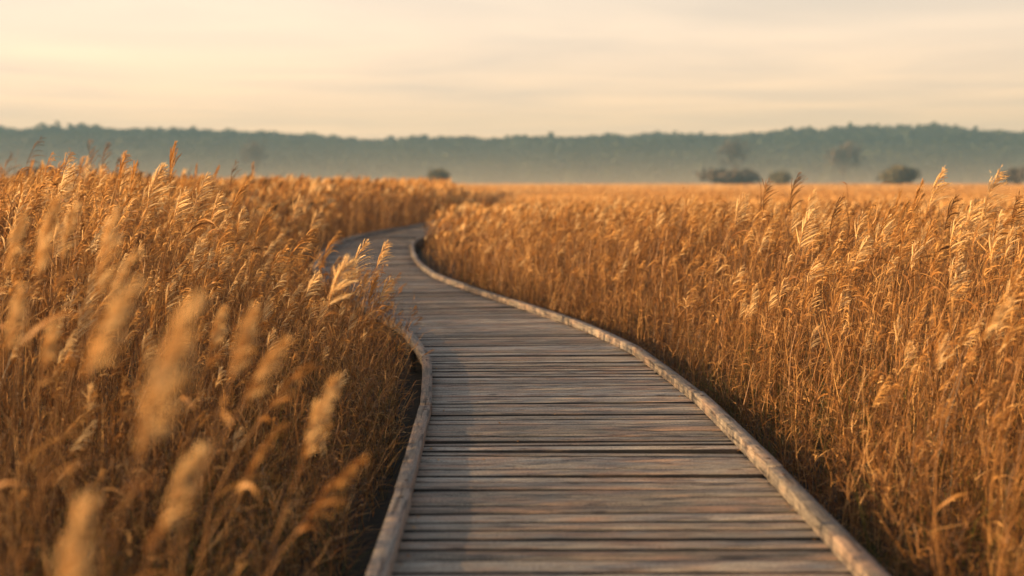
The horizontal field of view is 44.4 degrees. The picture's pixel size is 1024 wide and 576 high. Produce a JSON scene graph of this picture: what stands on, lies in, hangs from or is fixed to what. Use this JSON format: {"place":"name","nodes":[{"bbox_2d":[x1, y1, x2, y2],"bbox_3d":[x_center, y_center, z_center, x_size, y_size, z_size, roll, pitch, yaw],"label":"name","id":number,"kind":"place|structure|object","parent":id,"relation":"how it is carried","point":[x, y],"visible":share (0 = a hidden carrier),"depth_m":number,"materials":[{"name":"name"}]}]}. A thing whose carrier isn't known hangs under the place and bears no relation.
{"place":"outdoors","nodes":[
{"label":"outdoors","id":0,"kind":"place"},
{"bbox_2d":[0,148,1023,575],"bbox_3d":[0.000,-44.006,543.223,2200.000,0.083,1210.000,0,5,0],"label":"ground","id":1,"kind":"structure","parent":0,"point":[362,558],"depth_m":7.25,"materials":[{"name":"gold plant"}]},
{"bbox_2d":[0,211,30,327],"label":"reed","id":2,"kind":"object","parent":1,"relation":"on","point":[16,236],"visible":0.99,"depth_m":3.59,"materials":[{"name":"brown plant"}]},
{"bbox_2d":[0,283,31,492],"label":"reed","id":3,"kind":"object","parent":1,"relation":"on","point":[15,306],"visible":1,"depth_m":3.01,"materials":[{"name":"brown plant"}]},
{"bbox_2d":[0,195,94,575],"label":"reed","id":4,"kind":"object","parent":1,"relation":"on","point":[40,261],"visible":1,"depth_m":3.40,"materials":[{"name":"gold plant"}]},
{"bbox_2d":[8,315,100,575],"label":"reed","id":5,"kind":"object","parent":1,"relation":"on","point":[47,355],"visible":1,"depth_m":3.24,"materials":[{"name":"brown plant"}]},
{"bbox_2d":[27,216,81,453],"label":"reed","id":6,"kind":"object","parent":1,"relation":"on","point":[60,245],"visible":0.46,"depth_m":7.06,"materials":[{"name":"brown plant"}]},
{"bbox_2d":[39,151,82,396],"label":"reed","id":7,"kind":"object","parent":1,"relation":"on","point":[64,167],"visible":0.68,"depth_m":9.41,"materials":[{"name":"brown plant"}]},
{"bbox_2d":[41,296,95,545],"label":"reed","id":8,"kind":"object","parent":1,"relation":"on","point":[83,316],"visible":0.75,"depth_m":5.81,"materials":[{"name":"brown plant"}]},
{"bbox_2d":[47,489,99,575],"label":"reed","id":9,"kind":"object","parent":1,"relation":"on","point":[71,539],"visible":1,"depth_m":1.75,"materials":[{"name":"brown plant"}]},
{"bbox_2d":[43,267,104,516],"bbox_3d":[-2.173,0.523,6.271,0.313,1.265,0.108,-1,5,-11],"label":"reed","id":10,"kind":"object","parent":1,"relation":"on","point":[91,278],"visible":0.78,"depth_m":6.24,"materials":[{"name":"brown plant"}]},
{"bbox_2d":[35,201,113,574],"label":"reed","id":11,"kind":"object","parent":1,"relation":"on","point":[70,216],"visible":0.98,"depth_m":4.21,"materials":[{"name":"brown plant"}]},
{"bbox_2d":[17,277,146,575],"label":"reed","id":12,"kind":"object","parent":1,"relation":"on","point":[107,320],"visible":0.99,"depth_m":2.29,"materials":[{"name":"gold plant"}]},
{"bbox_2d":[40,248,144,575],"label":"reed","id":13,"kind":"object","parent":1,"relation":"on","point":[127,263],"visible":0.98,"depth_m":3.12,"materials":[{"name":"brown plant"}]},
{"bbox_2d":[81,185,118,355],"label":"reed","id":14,"kind":"object","parent":1,"relation":"on","point":[101,204],"visible":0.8,"depth_m":7.65,"materials":[{"name":"brown plant"}]},
{"bbox_2d":[69,205,132,564],"bbox_3d":[-1.201,0.566,3.647,0.204,1.620,0.116,-1,5,-9],"label":"reed","id":15,"kind":"object","parent":1,"relation":"on","point":[108,230],"visible":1,"depth_m":3.60,"materials":[{"name":"brown plant"}]},
{"bbox_2d":[112,159,146,409],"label":"reed","id":16,"kind":"object","parent":1,"relation":"on","point":[131,180],"visible":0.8,"depth_m":9.03,"materials":[{"name":"brown plant"}]},
{"bbox_2d":[103,329,159,489],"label":"reed","id":17,"kind":"object","parent":1,"relation":"on","point":[143,342],"visible":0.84,"depth_m":5.93,"materials":[{"name":"brown plant"}]},
{"bbox_2d":[92,162,173,443],"bbox_3d":[-2.153,0.176,7.181,0.524,1.804,0.156,-2,5,-25],"label":"reed","id":18,"kind":"object","parent":1,"relation":"on","point":[155,178],"visible":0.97,"depth_m":7.18,"materials":[{"name":"brown plant"}]},
{"bbox_2d":[103,289,208,575],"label":"reed","id":19,"kind":"object","parent":1,"relation":"on","point":[166,359],"visible":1,"depth_m":1.99,"materials":[{"name":"gold plant"}]},
{"bbox_2d":[132,278,181,454],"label":"reed","id":20,"kind":"object","parent":1,"relation":"on","point":[166,297],"visible":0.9,"depth_m":6.90,"materials":[{"name":"brown plant"}]},
{"bbox_2d":[156,141,190,346],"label":"reed","id":21,"kind":"object","parent":1,"relation":"on","point":[171,155],"visible":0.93,"depth_m":7.96,"materials":[{"name":"brown plant"}]},
{"bbox_2d":[155,187,193,416],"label":"reed","id":22,"kind":"object","parent":1,"relation":"on","point":[180,203],"visible":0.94,"depth_m":7.96,"materials":[{"name":"brown plant"}]},
{"bbox_2d":[141,442,211,575],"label":"reed","id":23,"kind":"object","parent":1,"relation":"on","point":[190,466],"visible":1,"depth_m":2.24,"materials":[{"name":"brown plant"}]},
{"bbox_2d":[171,238,214,446],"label":"reed","id":24,"kind":"object","parent":1,"relation":"on","point":[197,250],"visible":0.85,"depth_m":7.71,"materials":[{"name":"brown plant"}]},
{"bbox_2d":[172,171,220,414],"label":"reed","id":25,"kind":"object","parent":1,"relation":"on","point":[201,194],"visible":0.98,"depth_m":7.98,"materials":[{"name":"brown plant"}]},
{"bbox_2d":[180,304,228,575],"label":"reed","id":26,"kind":"object","parent":1,"relation":"on","point":[220,317],"visible":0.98,"depth_m":3.92,"materials":[{"name":"brown plant"}]},
{"bbox_2d":[192,191,230,403],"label":"reed","id":27,"kind":"object","parent":1,"relation":"on","point":[218,198],"visible":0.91,"depth_m":8.18,"materials":[{"name":"brown plant"}]},
{"bbox_2d":[139,424,286,575],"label":"reed","id":28,"kind":"object","parent":1,"relation":"on","point":[264,447],"visible":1,"depth_m":3.15,"materials":[{"name":"brown plant"}]},
{"bbox_2d":[191,223,237,462],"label":"reed","id":29,"kind":"object","parent":1,"relation":"on","point":[224,239],"visible":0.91,"depth_m":7.42,"materials":[{"name":"brown plant"}]},
{"bbox_2d":[180,301,261,575],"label":"reed","id":30,"kind":"object","parent":1,"relation":"on","point":[247,322],"visible":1,"depth_m":2.73,"materials":[{"name":"brown plant"}]},
{"bbox_2d":[204,181,250,381],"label":"reed","id":31,"kind":"object","parent":1,"relation":"on","point":[240,192],"visible":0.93,"depth_m":8.37,"materials":[{"name":"brown plant"}]},
{"bbox_2d":[170,334,292,575],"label":"reed","id":32,"kind":"object","parent":1,"relation":"on","point":[276,349],"visible":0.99,"depth_m":2.83,"materials":[{"name":"brown plant"}]},
{"bbox_2d":[213,207,250,409],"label":"reed","id":33,"kind":"object","parent":1,"relation":"on","point":[244,213],"visible":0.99,"depth_m":8.39,"materials":[{"name":"brown plant"}]},
{"bbox_2d":[239,139,267,175],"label":"tree","id":34,"kind":"object","parent":1,"relation":"on","point":[250,149],"visible":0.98,"depth_m":504.68,"materials":[{"name":"grey plant"}]},
{"bbox_2d":[232,203,276,350],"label":"reed","id":35,"kind":"object","parent":1,"relation":"on","point":[266,215],"visible":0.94,"depth_m":9.58,"materials":[{"name":"brown plant"}]},
{"bbox_2d":[203,363,315,575],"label":"reed","id":36,"kind":"object","parent":1,"relation":"on","point":[298,374],"visible":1,"depth_m":3.54,"materials":[{"name":"brown plant"}]},
{"bbox_2d":[242,243,291,433],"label":"reed","id":37,"kind":"object","parent":1,"relation":"on","point":[280,261],"visible":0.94,"depth_m":7.41,"materials":[{"name":"brown plant"}]},
{"bbox_2d":[253,227,320,449],"bbox_3d":[-1.395,0.323,7.826,0.431,1.404,0.150,-1,5,-13],"label":"reed","id":38,"kind":"object","parent":1,"relation":"on","point":[309,238],"visible":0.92,"depth_m":7.82,"materials":[{"name":"brown plant"}]},
{"bbox_2d":[276,270,324,432],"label":"reed","id":39,"kind":"object","parent":1,"relation":"on","point":[315,280],"visible":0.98,"depth_m":7.63,"materials":[{"name":"brown plant"}]},
{"bbox_2d":[265,373,345,575],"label":"reed","id":40,"kind":"object","parent":1,"relation":"on","point":[331,392],"visible":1,"depth_m":3.14,"materials":[{"name":"brown plant"}]},
{"bbox_2d":[267,454,368,575],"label":"reed","id":41,"kind":"object","parent":1,"relation":"on","point":[333,484],"visible":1,"depth_m":3.06,"materials":[{"name":"brown plant"}]},
{"bbox_2d":[295,255,359,547],"bbox_3d":[-0.828,0.522,5.686,0.321,1.366,0.104,1,5,10],"label":"reed","id":42,"kind":"object","parent":1,"relation":"on","point":[342,284],"visible":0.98,"depth_m":5.63,"materials":[{"name":"brown plant"}]},
{"bbox_2d":[317,238,374,391],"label":"reed","id":43,"kind":"object","parent":1,"relation":"on","point":[362,248],"visible":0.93,"depth_m":8.80,"materials":[{"name":"brown plant"}]},
{"bbox_2d":[354,275,388,404],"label":"reed","id":44,"kind":"object","parent":1,"relation":"on","point":[373,288],"visible":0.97,"depth_m":8.63,"materials":[{"name":"brown plant"}]},
{"bbox_2d":[358,241,394,371],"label":"reed","id":45,"kind":"object","parent":1,"relation":"on","point":[382,253],"visible":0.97,"depth_m":9.02,"materials":[{"name":"brown plant"}]},
{"bbox_2d":[361,276,395,389],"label":"reed","id":46,"kind":"object","parent":1,"relation":"on","point":[382,294],"visible":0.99,"depth_m":8.64,"materials":[{"name":"brown plant"}]},
{"bbox_2d":[427,167,450,182],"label":"bush","id":47,"kind":"object","parent":1,"relation":"on","point":[436,174],"visible":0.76,"depth_m":248.36,"materials":[{"name":"grey plant"}]},
{"bbox_2d":[0,121,1023,183],"bbox_3d":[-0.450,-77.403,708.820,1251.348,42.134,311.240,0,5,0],"label":"woods","id":48,"kind":"object","parent":1,"relation":"on","point":[932,150],"visible":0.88,"depth_m":668.82,"materials":[{"name":"green plant"}]},
{"bbox_2d":[313,203,889,575],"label":"boardwalk","id":49,"kind":"structure","parent":1,"relation":"on","point":[614,479],"depth_m":6.22,"materials":[{"name":"grey wood"}]},
{"bbox_2d":[696,166,762,183],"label":"bush","id":50,"kind":"object","parent":1,"relation":"on","point":[735,176],"visible":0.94,"depth_m":322.55,"materials":[{"name":"grey plant"}]},
{"bbox_2d":[716,136,750,170],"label":"bare tree","id":51,"kind":"object","parent":1,"relation":"on","point":[732,149],"visible":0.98,"depth_m":496.59,"materials":[{"name":"grey plant"}]},
{"bbox_2d":[718,192,750,391],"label":"reed","id":52,"kind":"object","parent":1,"relation":"on","point":[742,204],"visible":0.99,"depth_m":9.98,"materials":[{"name":"brown plant"}]},
{"bbox_2d":[743,178,777,384],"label":"reed","id":53,"kind":"object","parent":1,"relation":"on","point":[765,191],"visible":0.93,"depth_m":9.79,"materials":[{"name":"brown plant"}]},
{"bbox_2d":[769,170,791,184],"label":"bush","id":54,"kind":"object","parent":1,"relation":"on","point":[782,178],"visible":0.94,"depth_m":312.28,"materials":[{"name":"grey plant"}]},
{"bbox_2d":[769,202,803,344],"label":"reed","id":55,"kind":"object","parent":1,"relation":"on","point":[794,217],"visible":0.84,"depth_m":10.45,"materials":[{"name":"brown plant"}]},
{"bbox_2d":[773,172,807,409],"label":"reed","id":56,"kind":"object","parent":1,"relation":"on","point":[795,182],"visible":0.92,"depth_m":9.18,"materials":[{"name":"brown plant"}]},
{"bbox_2d":[768,208,820,431],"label":"reed","id":57,"kind":"object","parent":1,"relation":"on","point":[812,217],"visible":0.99,"depth_m":8.00,"materials":[{"name":"brown plant"}]},
{"bbox_2d":[774,189,820,323],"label":"reed","id":58,"kind":"object","parent":1,"relation":"on","point":[811,201],"visible":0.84,"depth_m":10.85,"materials":[{"name":"brown plant"}]},
{"bbox_2d":[782,254,826,424],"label":"reed","id":59,"kind":"object","parent":1,"relation":"on","point":[814,266],"visible":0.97,"depth_m":8.23,"materials":[{"name":"brown plant"}]},
{"bbox_2d":[809,193,846,417],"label":"reed","id":60,"kind":"object","parent":1,"relation":"on","point":[836,205],"visible":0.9,"depth_m":8.38,"materials":[{"name":"brown plant"}]},
{"bbox_2d":[807,288,850,450],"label":"reed","id":61,"kind":"object","parent":1,"relation":"on","point":[841,296],"visible":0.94,"depth_m":7.50,"materials":[{"name":"brown plant"}]},
{"bbox_2d":[807,266,856,420],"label":"reed","id":62,"kind":"object","parent":1,"relation":"on","point":[840,280],"visible":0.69,"depth_m":8.03,"materials":[{"name":"brown plant"}]},
{"bbox_2d":[822,139,867,183],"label":"bare tree","id":63,"kind":"object","parent":1,"relation":"on","point":[849,151],"visible":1,"depth_m":504.94,"materials":[{"name":"grey plant"}]},
{"bbox_2d":[824,235,872,433],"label":"reed","id":64,"kind":"object","parent":1,"relation":"on","point":[863,252],"visible":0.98,"depth_m":8.00,"materials":[{"name":"brown plant"}]},
{"bbox_2d":[833,211,871,424],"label":"reed","id":65,"kind":"object","parent":1,"relation":"on","point":[859,225],"visible":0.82,"depth_m":8.63,"materials":[{"name":"brown plant"}]},
{"bbox_2d":[849,205,896,414],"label":"reed","id":66,"kind":"object","parent":1,"relation":"on","point":[886,217],"visible":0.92,"depth_m":8.29,"materials":[{"name":"brown plant"}]},
{"bbox_2d":[866,214,896,363],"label":"reed","id":67,"kind":"object","parent":1,"relation":"on","point":[886,230],"visible":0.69,"depth_m":8.63,"materials":[{"name":"brown plant"}]},
{"bbox_2d":[864,256,899,444],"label":"reed","id":68,"kind":"object","parent":1,"relation":"on","point":[891,266],"visible":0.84,"depth_m":8.02,"materials":[{"name":"brown plant"}]},
{"bbox_2d":[870,293,900,483],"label":"reed","id":69,"kind":"object","parent":1,"relation":"on","point":[894,314],"visible":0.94,"depth_m":6.70,"materials":[{"name":"brown plant"}]},
{"bbox_2d":[869,316,909,480],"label":"reed","id":70,"kind":"object","parent":1,"relation":"on","point":[900,327],"visible":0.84,"depth_m":6.50,"materials":[{"name":"brown plant"}]},
{"bbox_2d":[873,198,910,411],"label":"reed","id":71,"kind":"object","parent":1,"relation":"on","point":[903,212],"visible":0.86,"depth_m":8.98,"materials":[{"name":"brown plant"}]},
{"bbox_2d":[877,339,914,531],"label":"reed","id":72,"kind":"object","parent":1,"relation":"on","point":[907,351],"visible":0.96,"depth_m":5.99,"materials":[{"name":"brown plant"}]},
{"bbox_2d":[868,218,925,421],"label":"reed","id":73,"kind":"object","parent":1,"relation":"on","point":[908,236],"visible":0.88,"depth_m":7.78,"materials":[{"name":"brown plant"}]},
{"bbox_2d":[876,164,920,184],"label":"bush","id":74,"kind":"object","parent":1,"relation":"on","point":[899,175],"visible":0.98,"depth_m":277.20,"materials":[{"name":"green plant"}]},
{"bbox_2d":[881,206,917,376],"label":"reed","id":75,"kind":"object","parent":1,"relation":"on","point":[905,223],"visible":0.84,"depth_m":8.19,"materials":[{"name":"brown plant"}]},
{"bbox_2d":[874,179,925,381],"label":"reed","id":76,"kind":"object","parent":1,"relation":"on","point":[918,192],"visible":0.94,"depth_m":8.58,"materials":[{"name":"brown plant"}]},
{"bbox_2d":[889,298,927,509],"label":"reed","id":77,"kind":"object","parent":1,"relation":"on","point":[918,321],"visible":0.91,"depth_m":6.34,"materials":[{"name":"brown plant"}]},
{"bbox_2d":[898,240,923,435],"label":"reed","id":78,"kind":"object","parent":1,"relation":"on","point":[916,256],"visible":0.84,"depth_m":7.61,"materials":[{"name":"brown plant"}]},
{"bbox_2d":[900,166,952,463],"bbox_3d":[2.445,0.167,7.413,0.270,1.785,0.131,0,5,0],"label":"reed","id":79,"kind":"object","parent":1,"relation":"on","point":[940,175],"visible":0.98,"depth_m":7.37,"materials":[{"name":"brown plant"}]},
{"bbox_2d":[905,241,951,454],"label":"reed","id":80,"kind":"object","parent":1,"relation":"on","point":[944,257],"visible":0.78,"depth_m":6.99,"materials":[{"name":"brown plant"}]},
{"bbox_2d":[908,317,948,520],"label":"reed","id":81,"kind":"object","parent":1,"relation":"on","point":[937,344],"visible":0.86,"depth_m":6.07,"materials":[{"name":"brown plant"}]},
{"bbox_2d":[914,333,952,549],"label":"reed","id":82,"kind":"object","parent":1,"relation":"on","point":[942,345],"visible":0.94,"depth_m":5.70,"materials":[{"name":"brown plant"}]},
{"bbox_2d":[915,195,966,398],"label":"reed","id":83,"kind":"object","parent":1,"relation":"on","point":[949,215],"visible":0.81,"depth_m":7.60,"materials":[{"name":"brown plant"}]},
{"bbox_2d":[912,250,971,462],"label":"reed","id":84,"kind":"object","parent":1,"relation":"on","point":[952,268],"visible":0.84,"depth_m":6.79,"materials":[{"name":"brown plant"}]},
{"bbox_2d":[916,211,970,426],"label":"reed","id":85,"kind":"object","parent":1,"relation":"on","point":[953,229],"visible":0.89,"depth_m":7.36,"materials":[{"name":"brown plant"}]},
{"bbox_2d":[917,262,970,427],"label":"reed","id":86,"kind":"object","parent":1,"relation":"on","point":[956,273],"visible":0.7,"depth_m":7.03,"materials":[{"name":"brown plant"}]},
{"bbox_2d":[927,296,964,508],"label":"reed","id":87,"kind":"object","parent":1,"relation":"on","point":[954,343],"visible":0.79,"depth_m":5.84,"materials":[{"name":"brown plant"}]},
{"bbox_2d":[924,218,975,433],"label":"reed","id":88,"kind":"object","parent":1,"relation":"on","point":[960,234],"visible":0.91,"depth_m":7.40,"materials":[{"name":"brown plant"}]},
{"bbox_2d":[932,316,971,543],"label":"reed","id":89,"kind":"object","parent":1,"relation":"on","point":[964,338],"visible":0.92,"depth_m":5.73,"materials":[{"name":"brown plant"}]},
{"bbox_2d":[925,197,984,429],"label":"reed","id":90,"kind":"object","parent":1,"relation":"on","point":[974,209],"visible":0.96,"depth_m":7.39,"materials":[{"name":"brown plant"}]},
{"bbox_2d":[941,203,993,397],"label":"reed","id":91,"kind":"object","parent":1,"relation":"on","point":[980,231],"visible":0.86,"depth_m":7.33,"materials":[{"name":"brown plant"}]},
{"bbox_2d":[933,298,1011,575],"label":"reed","id":92,"kind":"object","parent":1,"relation":"on","point":[993,322],"visible":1,"depth_m":4.25,"materials":[{"name":"brown plant"}]},
{"bbox_2d":[952,246,1001,470],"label":"reed","id":93,"kind":"object","parent":1,"relation":"on","point":[987,257],"visible":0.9,"depth_m":6.69,"materials":[{"name":"brown plant"}]},
{"bbox_2d":[958,223,1006,461],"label":"reed","id":94,"kind":"object","parent":1,"relation":"on","point":[995,241],"visible":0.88,"depth_m":6.79,"materials":[{"name":"brown plant"}]},
{"bbox_2d":[954,165,1014,441],"bbox_3d":[2.795,0.158,7.466,0.332,1.794,0.196,1,5,9],"label":"reed","id":95,"kind":"object","parent":1,"relation":"on","point":[994,185],"visible":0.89,"depth_m":7.40,"materials":[{"name":"brown plant"}]},
{"bbox_2d":[950,212,1022,443],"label":"reed","id":96,"kind":"object","parent":1,"relation":"on","point":[1010,221],"visible":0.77,"depth_m":7.21,"materials":[{"name":"brown plant"}]},
{"bbox_2d":[963,287,1015,535],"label":"reed","id":97,"kind":"object","parent":1,"relation":"on","point":[1003,303],"visible":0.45,"depth_m":5.85,"materials":[{"name":"brown plant"}]},
{"bbox_2d":[964,225,1021,468],"bbox_3d":[2.657,0.368,7.037,0.361,1.446,0.124,0,5,-5],"label":"reed","id":98,"kind":"object","parent":1,"relation":"on","point":[1008,239],"visible":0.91,"depth_m":6.98,"materials":[{"name":"brown plant"}]},
{"bbox_2d":[971,308,1023,567],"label":"reed","id":99,"kind":"object","parent":1,"relation":"on","point":[1011,334],"visible":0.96,"depth_m":5.39,"materials":[{"name":"brown plant"}]},
{"bbox_2d":[971,255,1023,518],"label":"reed","id":100,"kind":"object","parent":1,"relation":"on","point":[1011,276],"visible":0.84,"depth_m":6.02,"materials":[{"name":"brown plant"}]},
{"bbox_2d":[975,268,1023,493],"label":"reed","id":101,"kind":"object","parent":1,"relation":"on","point":[995,338],"visible":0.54,"depth_m":6.24,"materials":[{"name":"brown plant"}]},
{"bbox_2d":[989,190,1023,403],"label":"reed","id":102,"kind":"object","parent":1,"relation":"on","point":[1017,203],"visible":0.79,"depth_m":7.59,"materials":[{"name":"brown plant"}]},
{"bbox_2d":[1003,164,1023,184],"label":"bush","id":103,"kind":"object","parent":1,"relation":"on","point":[1015,175],"visible":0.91,"depth_m":277.83,"materials":[{"name":"green plant"}]},
{"bbox_2d":[0,0,1023,139],"label":"sky","id":104,"kind":"structure","parent":0,"point":[361,69],"materials":[{"name":"beige"}]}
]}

